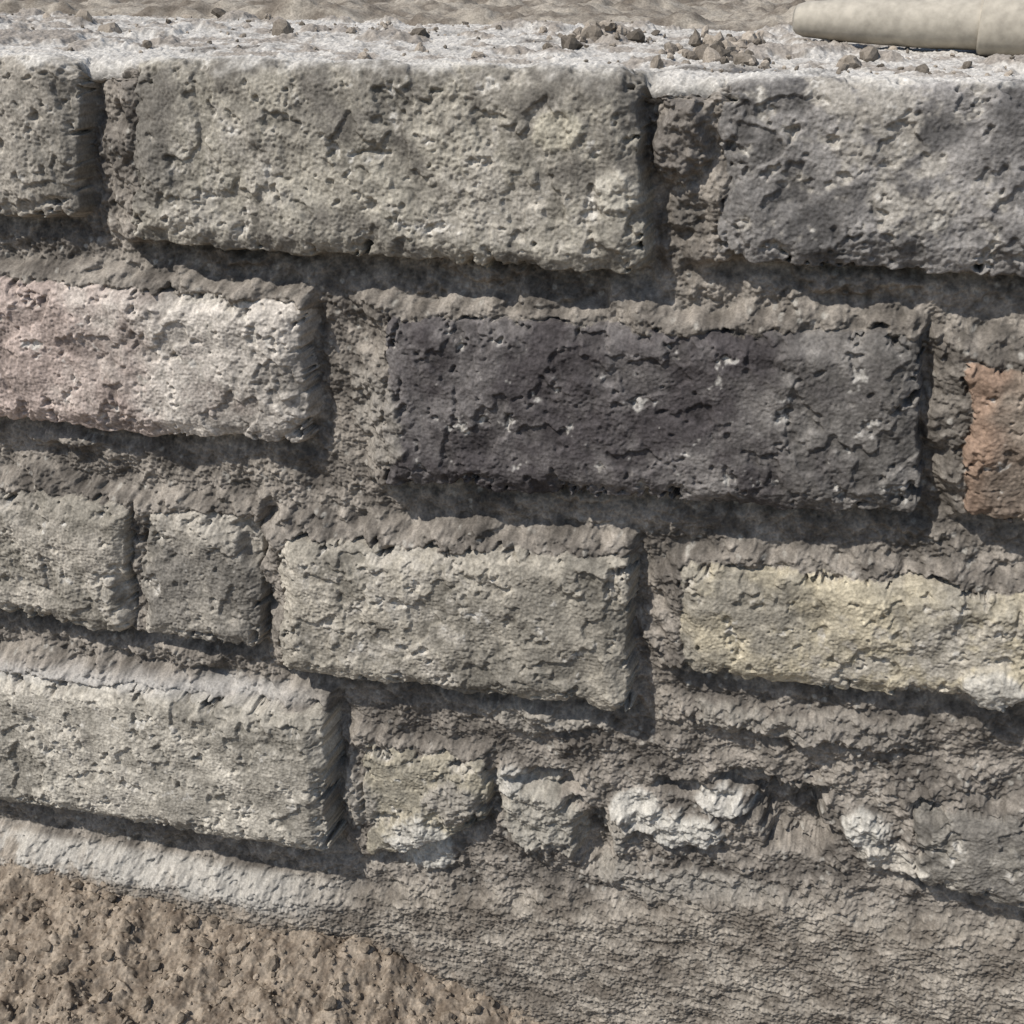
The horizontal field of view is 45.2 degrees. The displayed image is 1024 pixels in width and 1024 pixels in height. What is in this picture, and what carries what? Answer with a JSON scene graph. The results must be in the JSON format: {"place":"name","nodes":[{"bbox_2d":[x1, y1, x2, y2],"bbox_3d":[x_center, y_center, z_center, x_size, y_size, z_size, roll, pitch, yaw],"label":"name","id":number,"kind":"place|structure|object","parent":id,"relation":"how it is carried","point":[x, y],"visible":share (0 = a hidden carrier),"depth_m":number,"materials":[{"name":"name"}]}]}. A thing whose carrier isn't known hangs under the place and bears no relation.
{"place":"outdoors","nodes":[
{"label":"outdoors","id":0,"kind":"place"},
{"bbox_2d":[0,859,543,1023],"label":"soil ground","id":1,"kind":"structure","parent":0,"point":[205,968],"depth_m":0.60,"materials":[{"name":"brown soil"}]},
{"bbox_2d":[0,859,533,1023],"bbox_3d":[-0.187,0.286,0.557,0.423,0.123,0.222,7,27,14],"label":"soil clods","id":2,"kind":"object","parent":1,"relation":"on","point":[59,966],"visible":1,"depth_m":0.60,"materials":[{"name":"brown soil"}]},
{"bbox_2d":[0,8,1023,1023],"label":"brick wall","id":3,"kind":"structure","parent":1,"relation":"on","point":[522,521],"depth_m":0.49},
{"bbox_2d":[0,8,1014,76],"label":"mortar crumbs","id":4,"kind":"object","parent":3,"relation":"on","point":[717,47],"visible":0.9,"depth_m":0.48,"materials":[{"name":"stone"}]},
{"bbox_2d":[792,0,1023,55],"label":"plastic pipe","id":5,"kind":"object","parent":3,"relation":"on","point":[986,27],"visible":1,"depth_m":0.47,"materials":[{"name":"beige plastic"}]},
{"bbox_2d":[0,0,819,31],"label":"sandy ground","id":6,"kind":"structure","parent":0,"point":[743,15],"depth_m":0.65,"materials":[{"name":"soil"}]}
]}

